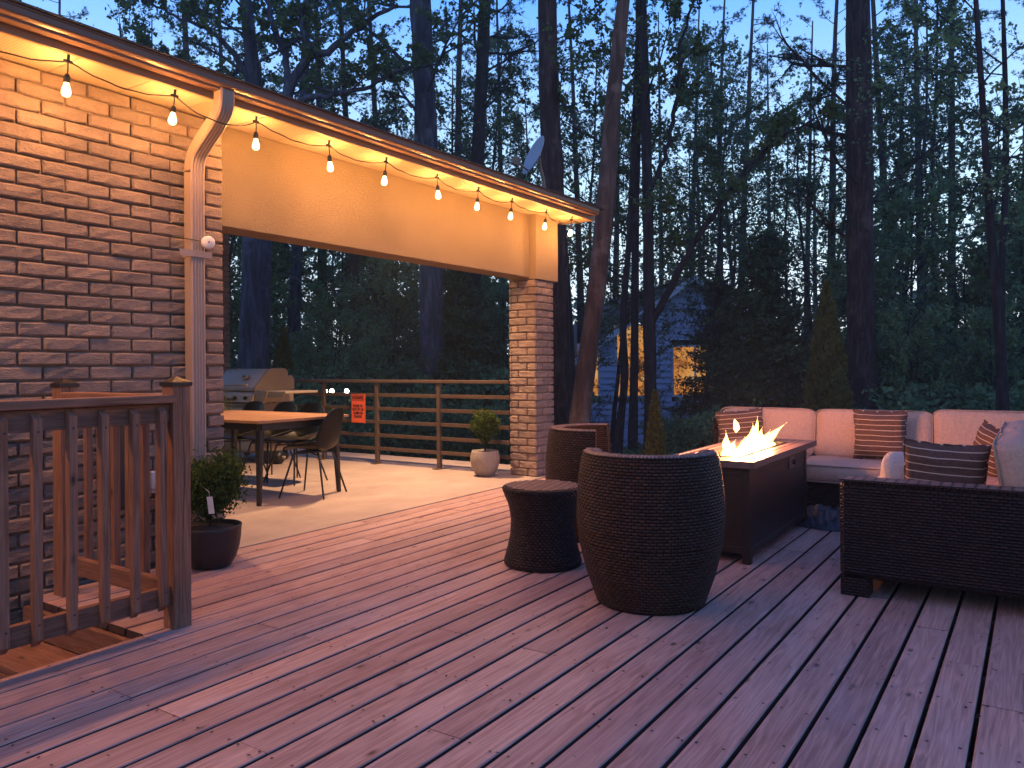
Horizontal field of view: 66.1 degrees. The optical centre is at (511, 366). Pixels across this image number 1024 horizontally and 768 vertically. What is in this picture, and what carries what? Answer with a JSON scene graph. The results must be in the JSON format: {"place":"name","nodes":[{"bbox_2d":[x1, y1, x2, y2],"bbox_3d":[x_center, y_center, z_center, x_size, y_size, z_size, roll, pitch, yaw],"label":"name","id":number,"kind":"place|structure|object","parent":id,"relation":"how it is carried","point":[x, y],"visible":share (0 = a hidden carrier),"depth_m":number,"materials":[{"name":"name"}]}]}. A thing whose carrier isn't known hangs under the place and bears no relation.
{"place":"outdoors","nodes":[
{"label":"outdoors","id":0,"kind":"place"},
{"bbox_2d":[222,448,544,548],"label":"patio slab","id":1,"kind":"structure","parent":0,"point":[371,492],"depth_m":7.70,"materials":[{"name":"concrete"}]},
{"bbox_2d":[220,368,317,461],"bbox_3d":[-3.381,0.624,10.300,1.870,1.200,0.749,0,0,34],"label":"gas grill","id":2,"kind":"object","parent":1,"relation":"on","point":[271,389],"visible":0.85,"depth_m":10.07,"materials":[{"name":"silver metal"}]},
{"bbox_2d":[241,402,300,482],"bbox_3d":[-2.629,0.808,8.569,0.486,0.827,0.503,0,0,34],"label":"shell chair","id":3,"kind":"object","parent":1,"relation":"on","point":[286,407],"visible":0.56,"depth_m":8.67,"materials":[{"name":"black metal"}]},
{"bbox_2d":[221,410,348,505],"bbox_3d":[-2.601,0.848,7.675,1.740,0.750,1.070,0,0,34],"label":"dining table","id":4,"kind":"object","parent":1,"relation":"on","point":[259,423],"visible":0.55,"depth_m":7.14,"materials":[{"name":"brown wood"}]},
{"bbox_2d":[263,402,327,485],"bbox_3d":[-2.280,0.805,8.336,0.486,0.827,0.503,0,0,34],"label":"shell chair","id":5,"kind":"object","parent":1,"relation":"on","point":[299,435],"visible":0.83,"depth_m":8.43,"materials":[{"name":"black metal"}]},
{"bbox_2d":[278,408,346,499],"bbox_3d":[-1.858,0.802,7.423,0.503,0.827,0.486,0,0,14],"label":"shell chair","id":6,"kind":"object","parent":1,"relation":"on","point":[327,436],"visible":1,"depth_m":7.29,"materials":[{"name":"black plastic"}]},
{"bbox_2d":[294,379,509,469],"bbox_3d":[-2.277,0.693,10.188,5.390,1.045,0.130,0,0,34],"label":"metal railing","id":7,"kind":"object","parent":1,"relation":"on","point":[377,408],"visible":0.5,"depth_m":9.46,"materials":[{"name":"brown metal"}]},
{"bbox_2d":[470,449,499,475],"bbox_3d":[-0.296,1.062,8.656,0.326,0.275,0.326,0,0,34],"label":"cement planter","id":8,"kind":"object","parent":1,"relation":"on","point":[484,463],"visible":0.99,"depth_m":8.54,"materials":[{"name":"concrete"}]},
{"bbox_2d":[467,408,501,450],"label":"boxwood shrub","id":9,"kind":"object","parent":8,"relation":"on","point":[484,427],"visible":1,"depth_m":8.59,"materials":[{"name":"green plant"}]},
{"bbox_2d":[22,0,1023,355],"label":"sky","id":10,"kind":"structure","parent":0,"point":[822,28],"materials":[{"name":"blue"}]},
{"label":"ground","id":11,"kind":"structure","parent":0,"visible":0},
{"bbox_2d":[77,0,173,45],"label":"young maple","id":12,"kind":"object","parent":11,"relation":"on","point":[124,4],"visible":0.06,"depth_m":19.05,"materials":[{"name":"green plant"}]},
{"bbox_2d":[228,234,311,360],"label":"young maple","id":13,"kind":"object","parent":11,"relation":"on","point":[277,245],"visible":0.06,"depth_m":20.64,"materials":[{"name":"green plant"}]},
{"bbox_2d":[228,253,326,376],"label":"young maple","id":14,"kind":"object","parent":11,"relation":"on","point":[286,302],"visible":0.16,"depth_m":20.37,"materials":[{"name":"green plant"}]},
{"bbox_2d":[125,0,443,368],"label":"oak tree","id":15,"kind":"object","parent":11,"relation":"on","point":[254,317],"visible":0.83,"depth_m":16.19,"materials":[{"name":"plant"}]},
{"bbox_2d":[228,242,347,374],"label":"young maple","id":16,"kind":"object","parent":11,"relation":"on","point":[283,281],"visible":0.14,"depth_m":24.21,"materials":[{"name":"green plant"}]},
{"bbox_2d":[0,0,605,654],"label":"brick house","id":17,"kind":"structure","parent":11,"relation":"on","point":[108,280],"depth_m":4.87,"materials":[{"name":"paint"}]},
{"bbox_2d":[0,51,590,238],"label":"string lights","id":18,"kind":"object","parent":17,"relation":"hanging from","point":[66,92],"visible":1,"depth_m":5.14,"materials":[{"name":"rubber"}]},
{"bbox_2d":[254,0,361,375],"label":"oak tree","id":19,"kind":"object","parent":11,"relation":"on","point":[293,321],"visible":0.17,"depth_m":21.84,"materials":[{"name":"plant"}]},
{"bbox_2d":[269,364,379,427],"bbox_3d":[-5.011,1.340,17.308,4.123,3.026,3.316,0,0,-7],"label":"understory shrub","id":20,"kind":"object","parent":11,"relation":"on","point":[309,386],"visible":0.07,"depth_m":17.03,"materials":[{"name":"green plant"}]},
{"bbox_2d":[280,273,380,389],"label":"young maple","id":21,"kind":"object","parent":11,"relation":"on","point":[344,296],"visible":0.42,"depth_m":19.50,"materials":[{"name":"green plant"}]},
{"bbox_2d":[271,0,415,354],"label":"pine tree","id":22,"kind":"object","parent":11,"relation":"on","point":[353,261],"visible":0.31,"depth_m":21.92,"materials":[{"name":"green plant"}]},
{"bbox_2d":[287,79,419,378],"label":"young maple","id":23,"kind":"object","parent":11,"relation":"on","point":[394,117],"visible":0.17,"depth_m":23.41,"materials":[{"name":"green plant"}]},
{"bbox_2d":[294,352,420,424],"bbox_3d":[-3.929,1.176,19.456,4.535,3.328,3.648,0,0,-23],"label":"understory shrub","id":24,"kind":"object","parent":11,"relation":"on","point":[392,372],"visible":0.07,"depth_m":19.26,"materials":[{"name":"green plant"}]},
{"bbox_2d":[302,249,416,369],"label":"young maple","id":25,"kind":"object","parent":11,"relation":"on","point":[323,269],"visible":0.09,"depth_m":27.41,"materials":[{"name":"green plant"}]},
{"bbox_2d":[329,316,398,419],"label":"young maple","id":26,"kind":"object","parent":11,"relation":"on","point":[366,351],"visible":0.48,"depth_m":17.38,"materials":[{"name":"green plant"}]},
{"bbox_2d":[303,1,448,389],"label":"pine tree","id":27,"kind":"object","parent":11,"relation":"on","point":[374,107],"visible":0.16,"depth_m":25.77,"materials":[{"name":"green plant"}]},
{"bbox_2d":[327,388,436,457],"bbox_3d":[-3.062,1.654,15.904,3.552,2.399,3.200,0,0,8],"label":"understory shrub","id":28,"kind":"object","parent":11,"relation":"on","point":[388,403],"visible":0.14,"depth_m":15.50,"materials":[{"name":"green plant"}]},
{"bbox_2d":[334,256,447,387],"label":"young maple","id":29,"kind":"object","parent":11,"relation":"on","point":[391,289],"visible":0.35,"depth_m":20.31,"materials":[{"name":"green plant"}]},
{"bbox_2d":[327,53,470,334],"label":"young maple","id":30,"kind":"object","parent":11,"relation":"on","point":[405,118],"visible":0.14,"depth_m":33.96,"materials":[{"name":"green plant"}]},
{"bbox_2d":[329,0,497,414],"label":"pine tree","id":31,"kind":"object","parent":11,"relation":"on","point":[431,289],"visible":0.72,"depth_m":17.28,"materials":[{"name":"brown plant"}]},
{"bbox_2d":[339,388,510,461],"bbox_3d":[-1.566,1.631,15.287,3.200,2.399,3.552,0,0,27],"label":"understory shrub","id":32,"kind":"object","parent":11,"relation":"on","point":[429,403],"visible":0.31,"depth_m":15.01,"materials":[{"name":"green plant"}]},
{"bbox_2d":[345,361,509,424],"bbox_3d":[-2.059,1.256,18.012,4.123,3.026,3.316,0,0,26],"label":"understory shrub","id":33,"kind":"object","parent":11,"relation":"on","point":[430,385],"visible":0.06,"depth_m":17.30,"materials":[{"name":"green plant"}]},
{"bbox_2d":[345,38,522,349],"bbox_3d":[-1.964,-3.663,24.985,4.493,13.436,5.581,0,0,-45],"label":"young maple","id":34,"kind":"object","parent":11,"relation":"on","point":[441,109],"visible":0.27,"depth_m":24.51,"materials":[{"name":"green plant"}]},
{"bbox_2d":[391,269,511,421],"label":"cedar tree","id":35,"kind":"object","parent":11,"relation":"on","point":[473,335],"visible":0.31,"depth_m":17.62,"materials":[{"name":"green plant"}]},
{"bbox_2d":[395,359,511,432],"bbox_3d":[-0.676,1.234,17.385,4.123,3.026,3.316,0,0,-18],"label":"understory shrub","id":36,"kind":"object","parent":11,"relation":"on","point":[448,389],"visible":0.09,"depth_m":16.68,"materials":[{"name":"green plant"}]},
{"bbox_2d":[421,389,512,464],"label":"understory shrub","id":37,"kind":"object","parent":11,"relation":"on","point":[502,434],"visible":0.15,"depth_m":14.71,"materials":[{"name":"green plant"}]},
{"bbox_2d":[432,0,530,351],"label":"pine tree","id":38,"kind":"object","parent":11,"relation":"on","point":[460,53],"visible":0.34,"depth_m":27.00,"materials":[{"name":"green plant"}]},
{"bbox_2d":[462,276,511,367],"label":"young maple","id":39,"kind":"object","parent":11,"relation":"on","point":[493,312],"visible":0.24,"depth_m":20.16,"materials":[{"name":"green plant"}]},
{"bbox_2d":[421,0,564,367],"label":"pine tree","id":40,"kind":"object","parent":11,"relation":"on","point":[481,101],"visible":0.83,"depth_m":18.88,"materials":[{"name":"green plant"}]},
{"bbox_2d":[445,19,572,293],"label":"young maple","id":41,"kind":"object","parent":11,"relation":"on","point":[493,45],"visible":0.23,"depth_m":29.84,"materials":[{"name":"green plant"}]},
{"bbox_2d":[449,57,593,308],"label":"young maple","id":42,"kind":"object","parent":11,"relation":"on","point":[519,132],"visible":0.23,"depth_m":26.57,"materials":[{"name":"green plant"}]},
{"bbox_2d":[459,360,601,433],"bbox_3d":[0.371,1.230,17.506,3.316,3.026,4.123,0,0,4],"label":"understory shrub","id":43,"kind":"object","parent":11,"relation":"on","point":[495,389],"visible":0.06,"depth_m":16.71,"materials":[{"name":"green plant"}]},
{"bbox_2d":[538,0,571,425],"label":"pine tree","id":44,"kind":"object","parent":11,"relation":"on","point":[552,151],"visible":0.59,"depth_m":12.35,"materials":[{"name":"brown plant"}]},
{"bbox_2d":[526,0,609,391],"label":"maple tree","id":45,"kind":"object","parent":11,"relation":"on","point":[593,55],"visible":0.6,"depth_m":12.93,"materials":[{"name":"green plant"}]},
{"bbox_2d":[528,0,628,342],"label":"pine tree","id":46,"kind":"object","parent":11,"relation":"on","point":[580,297],"visible":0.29,"depth_m":29.02,"materials":[{"name":"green plant"}]},
{"bbox_2d":[469,0,700,453],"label":"maple tree","id":47,"kind":"object","parent":11,"relation":"on","point":[618,438],"visible":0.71,"depth_m":13.96,"materials":[{"name":"green plant"}]},
{"bbox_2d":[151,12,1023,402],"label":"foliage","id":48,"kind":"object","parent":11,"relation":"on","point":[303,315],"depth_m":44.48,"materials":[{"name":"green plant"}]},
{"bbox_2d":[569,0,629,423],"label":"tree trunk","id":49,"kind":"object","parent":11,"relation":"on","point":[581,400],"visible":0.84,"depth_m":10.90,"materials":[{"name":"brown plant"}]},
{"bbox_2d":[573,274,641,427],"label":"young maple","id":50,"kind":"object","parent":11,"relation":"on","point":[601,342],"visible":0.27,"depth_m":18.57,"materials":[{"name":"green plant"}]},
{"bbox_2d":[527,26,700,402],"bbox_3d":[3.384,-4.861,29.796,6.743,16.235,5.429,0,0,27],"label":"young maple","id":51,"kind":"object","parent":11,"relation":"on","point":[594,132],"visible":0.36,"depth_m":29.97,"materials":[{"name":"green plant"}]},
{"bbox_2d":[557,0,709,453],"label":"maple tree","id":52,"kind":"object","parent":11,"relation":"on","point":[633,409],"visible":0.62,"depth_m":14.44,"materials":[{"name":"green plant"}]},
{"bbox_2d":[573,108,694,451],"bbox_3d":[2.987,-1.680,18.489,2.995,8.957,3.720,0,0,35],"label":"young maple","id":53,"kind":"object","parent":11,"relation":"on","point":[622,169],"visible":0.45,"depth_m":18.19,"materials":[{"name":"green plant"}]},
{"bbox_2d":[641,389,666,454],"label":"arborvitae","id":54,"kind":"object","parent":11,"relation":"on","point":[655,431],"visible":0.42,"depth_m":10.35,"materials":[{"name":"green plant"}]},
{"bbox_2d":[613,271,700,442],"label":"young maple","id":55,"kind":"object","parent":11,"relation":"on","point":[667,331],"visible":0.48,"depth_m":18.14,"materials":[{"name":"green plant"}]},
{"bbox_2d":[573,276,773,446],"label":"neighbour house","id":56,"kind":"structure","parent":11,"relation":"on","point":[605,376],"depth_m":26.80,"materials":[{"name":"blue wood"}]},
{"bbox_2d":[671,345,705,396],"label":"window","id":57,"kind":"structure","parent":56,"relation":"in","point":[688,371],"depth_m":27.00,"materials":[{"name":"yellow"}]},
{"bbox_2d":[639,19,770,400],"bbox_3d":[7.226,-5.155,30.401,5.616,16.795,6.976,0,0,15],"label":"young maple","id":58,"kind":"object","parent":11,"relation":"on","point":[694,108],"visible":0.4,"depth_m":29.51,"materials":[{"name":"green plant"}]},
{"bbox_2d":[664,271,758,438],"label":"cedar tree","id":59,"kind":"object","parent":11,"relation":"on","point":[722,327],"visible":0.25,"depth_m":19.33,"materials":[{"name":"green plant"}]},
{"bbox_2d":[664,398,760,454],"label":"understory shrub","id":60,"kind":"object","parent":11,"relation":"on","point":[693,428],"visible":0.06,"depth_m":14.79,"materials":[{"name":"green plant"}]},
{"bbox_2d":[640,12,803,302],"bbox_3d":[7.288,-4.652,28.838,6.511,15.675,5.242,0,0,-10],"label":"young maple","id":61,"kind":"object","parent":11,"relation":"on","point":[709,79],"visible":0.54,"depth_m":28.34,"materials":[{"name":"green plant"}]},
{"bbox_2d":[605,0,845,454],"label":"maple tree","id":62,"kind":"object","parent":11,"relation":"on","point":[777,133],"visible":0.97,"depth_m":13.41,"materials":[{"name":"plant"}]},
{"bbox_2d":[657,101,796,344],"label":"young maple","id":63,"kind":"object","parent":11,"relation":"on","point":[757,176],"visible":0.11,"depth_m":33.78,"materials":[{"name":"green plant"}]},
{"bbox_2d":[664,81,795,410],"bbox_3d":[4.945,-1.918,18.209,3.183,9.517,3.953,0,0,17],"label":"young maple","id":64,"kind":"object","parent":11,"relation":"on","point":[700,147],"visible":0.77,"depth_m":17.91,"materials":[{"name":"green plant"}]},
{"bbox_2d":[673,0,820,293],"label":"pine tree","id":65,"kind":"object","parent":11,"relation":"on","point":[751,67],"visible":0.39,"depth_m":35.63,"materials":[{"name":"green plant"}]},
{"bbox_2d":[687,226,836,419],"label":"cedar tree","id":66,"kind":"object","parent":11,"relation":"on","point":[762,282],"visible":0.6,"depth_m":16.09,"materials":[{"name":"green plant"}]},
{"bbox_2d":[725,83,878,332],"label":"young maple","id":67,"kind":"object","parent":11,"relation":"on","point":[803,97],"visible":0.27,"depth_m":29.14,"materials":[{"name":"green plant"}]},
{"bbox_2d":[725,72,885,364],"bbox_3d":[8.834,-2.686,22.698,4.685,11.317,4.662,0,0,-24],"label":"young maple","id":68,"kind":"object","parent":11,"relation":"on","point":[792,137],"visible":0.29,"depth_m":22.69,"materials":[{"name":"green plant"}]},
{"bbox_2d":[772,15,845,347],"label":"pine tree","id":69,"kind":"object","parent":11,"relation":"on","point":[796,38],"visible":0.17,"depth_m":36.17,"materials":[{"name":"green plant"}]},
{"bbox_2d":[750,0,896,283],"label":"pine tree","id":70,"kind":"object","parent":11,"relation":"on","point":[832,168],"visible":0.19,"depth_m":29.80,"materials":[{"name":"green plant"}]},
{"bbox_2d":[801,281,855,412],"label":"arborvitae","id":71,"kind":"object","parent":11,"relation":"on","point":[827,325],"visible":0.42,"depth_m":12.66,"materials":[{"name":"green plant"}]},
{"bbox_2d":[777,101,915,350],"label":"young maple","id":72,"kind":"object","parent":11,"relation":"on","point":[831,197],"visible":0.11,"depth_m":27.36,"materials":[{"name":"green plant"}]},
{"bbox_2d":[733,0,969,409],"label":"pine tree","id":73,"kind":"object","parent":11,"relation":"on","point":[862,373],"visible":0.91,"depth_m":14.32,"materials":[{"name":"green plant"}]},
{"bbox_2d":[786,0,959,305],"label":"pine tree","id":74,"kind":"object","parent":11,"relation":"on","point":[874,21],"visible":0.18,"depth_m":27.05,"materials":[{"name":"green plant"}]},
{"bbox_2d":[766,347,986,412],"bbox_3d":[7.714,1.126,15.941,4.741,3.480,3.814,0,0,22],"label":"understory shrub","id":75,"kind":"object","parent":11,"relation":"on","point":[880,366],"visible":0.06,"depth_m":15.12,"materials":[{"name":"green plant"}]},
{"bbox_2d":[779,238,976,409],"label":"young maple","id":76,"kind":"object","parent":11,"relation":"on","point":[885,286],"visible":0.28,"depth_m":16.26,"materials":[{"name":"green plant"}]},
{"bbox_2d":[861,383,951,412],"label":"understory shrub","id":77,"kind":"object","parent":11,"relation":"on","point":[911,401],"visible":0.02,"depth_m":13.28,"materials":[{"name":"green plant"}]},
{"bbox_2d":[797,0,1020,353],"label":"young maple","id":78,"kind":"object","parent":11,"relation":"on","point":[895,123],"visible":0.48,"depth_m":20.25,"materials":[{"name":"green plant"}]},
{"bbox_2d":[796,0,1023,409],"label":"maple tree","id":79,"kind":"object","parent":11,"relation":"on","point":[1004,87],"visible":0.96,"depth_m":11.37,"materials":[{"name":"green plant"}]},
{"bbox_2d":[833,13,991,317],"bbox_3d":[11.520,-3.768,23.039,4.493,13.436,5.581,0,0,32],"label":"young maple","id":80,"kind":"object","parent":11,"relation":"on","point":[902,140],"visible":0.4,"depth_m":22.45,"materials":[{"name":"green plant"}]},
{"bbox_2d":[848,587,998,767],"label":"deck framing","id":81,"kind":"object","parent":11,"relation":"on","point":[971,754],"depth_m":3.09,"materials":[{"name":"brown wood"}]},
{"bbox_2d":[0,605,129,678],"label":"wooden stairs","id":82,"kind":"structure","parent":81,"relation":"attached to","point":[18,660],"depth_m":3.77,"materials":[{"name":"brown wood"}]},
{"bbox_2d":[0,478,1023,767],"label":"deck","id":83,"kind":"structure","parent":81,"relation":"on","point":[408,634],"depth_m":3.10,"materials":[{"name":"brown wood"}]},
{"bbox_2d":[0,376,192,654],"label":"wooden railing","id":84,"kind":"object","parent":83,"relation":"on","point":[66,412],"visible":0.98,"depth_m":3.50,"materials":[{"name":"brown wood"}]},
{"bbox_2d":[191,519,241,569],"bbox_3d":[-1.830,1.084,4.775,0.368,0.250,0.368,0,0,34],"label":"black planter","id":85,"kind":"object","parent":83,"relation":"on","point":[213,546],"visible":0.8,"depth_m":4.65,"materials":[{"name":"plastic"}]},
{"bbox_2d":[190,441,252,526],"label":"boxwood shrub","id":86,"kind":"object","parent":85,"relation":"on","point":[215,486],"visible":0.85,"depth_m":4.69,"materials":[{"name":"green plant"}]},
{"bbox_2d":[502,479,581,572],"bbox_3d":[0.186,0.957,4.780,0.492,0.476,0.492,0,0,34],"label":"wicker side table","id":87,"kind":"object","parent":83,"relation":"on","point":[542,538],"visible":0.94,"depth_m":4.60,"materials":[{"name":"brown wicker"}]},
{"bbox_2d":[545,423,610,541],"bbox_3d":[0.624,0.810,5.557,0.778,0.771,0.750,0,0,15],"label":"barrel chair","id":88,"kind":"object","parent":83,"relation":"on","point":[567,444],"visible":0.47,"depth_m":5.33,"materials":[{"name":"wicker"}]},
{"bbox_2d":[576,448,725,615],"bbox_3d":[0.710,0.810,4.043,0.750,0.771,0.778,0,0,13],"label":"barrel chair","id":89,"kind":"object","parent":83,"relation":"on","point":[651,530],"visible":1,"depth_m":3.73,"materials":[{"name":"wicker"}]},
{"bbox_2d":[673,437,816,564],"bbox_3d":[1.643,0.876,5.481,0.565,0.625,1.605,0,0,34],"label":"fire table","id":90,"kind":"object","parent":83,"relation":"on","point":[765,490],"visible":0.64,"depth_m":4.99,"materials":[{"name":"brown metal"}]},
{"bbox_2d":[721,416,785,456],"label":"flames","id":91,"kind":"object","parent":90,"relation":"in","point":[753,440],"visible":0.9,"depth_m":5.39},
{"bbox_2d":[795,503,839,530],"bbox_3d":[2.461,1.100,5.925,0.720,0.153,0.680,0,0,34],"label":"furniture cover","id":92,"kind":"object","parent":83,"relation":"on","point":[821,516],"visible":0.34,"depth_m":5.78,"materials":[{"name":"blue fabric"}]},
{"bbox_2d":[713,407,1023,598],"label":"sectional sofa","id":93,"kind":"object","parent":83,"relation":"on","point":[966,537],"visible":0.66,"depth_m":3.97,"materials":[{"name":"wicker"}]},
{"bbox_2d":[715,407,763,442],"bbox_3d":[2.030,0.587,6.981,0.450,0.452,0.179,0,0,24],"label":"throw pillow","id":94,"kind":"object","parent":93,"relation":"on","point":[746,420],"visible":0.54,"depth_m":6.93,"materials":[{"name":"fabric"}]},
{"bbox_2d":[853,409,907,458],"bbox_3d":[2.970,0.556,6.353,0.412,0.412,0.179,0,0,34],"label":"throw pillow","id":95,"kind":"object","parent":93,"relation":"on","point":[880,434],"visible":0.87,"depth_m":6.30,"materials":[{"name":"fabric"}]},
{"bbox_2d":[902,438,991,484],"bbox_3d":[2.291,0.598,4.170,0.435,0.425,0.180,0,0,34],"label":"throw pillow","id":96,"kind":"object","parent":93,"relation":"on","point":[930,461],"visible":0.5,"depth_m":4.10,"materials":[{"name":"fabric"}]},
{"bbox_2d":[875,297,976,409],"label":"young maple","id":97,"kind":"object","parent":11,"relation":"on","point":[891,350],"visible":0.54,"depth_m":14.22,"materials":[{"name":"green plant"}]},
{"bbox_2d":[831,168,1021,386],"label":"young maple","id":98,"kind":"object","parent":11,"relation":"on","point":[902,208],"visible":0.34,"depth_m":17.03,"materials":[{"name":"green plant"}]},
{"bbox_2d":[838,0,1023,326],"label":"young maple","id":99,"kind":"object","parent":11,"relation":"on","point":[951,108],"visible":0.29,"depth_m":23.03,"materials":[{"name":"green plant"}]},
{"bbox_2d":[879,0,1021,331],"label":"pine tree","id":100,"kind":"object","parent":11,"relation":"on","point":[952,151],"visible":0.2,"depth_m":25.69,"materials":[{"name":"green plant"}]},
{"bbox_2d":[891,238,1023,391],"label":"young maple","id":101,"kind":"object","parent":11,"relation":"on","point":[980,285],"visible":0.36,"depth_m":16.17,"materials":[{"name":"green plant"}]},
{"bbox_2d":[897,380,1023,410],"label":"understory shrub","id":102,"kind":"object","parent":11,"relation":"on","point":[1016,398],"visible":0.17,"depth_m":13.44,"materials":[{"name":"green plant"}]},
{"bbox_2d":[901,0,1023,410],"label":"maple tree","id":103,"kind":"object","parent":11,"relation":"on","point":[1001,387],"visible":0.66,"depth_m":10.97,"materials":[{"name":"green plant"}]},
{"bbox_2d":[901,91,1023,354],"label":"young maple","id":104,"kind":"object","parent":11,"relation":"on","point":[997,132],"visible":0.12,"depth_m":22.19,"materials":[{"name":"green plant"}]},
{"bbox_2d":[938,298,1023,401],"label":"young maple","id":105,"kind":"object","parent":11,"relation":"on","point":[979,343],"visible":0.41,"depth_m":14.27,"materials":[{"name":"green plant"}]},
{"bbox_2d":[952,185,1023,402],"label":"young maple","id":106,"kind":"object","parent":11,"relation":"on","point":[1015,249],"visible":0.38,"depth_m":16.00,"materials":[{"name":"green plant"}]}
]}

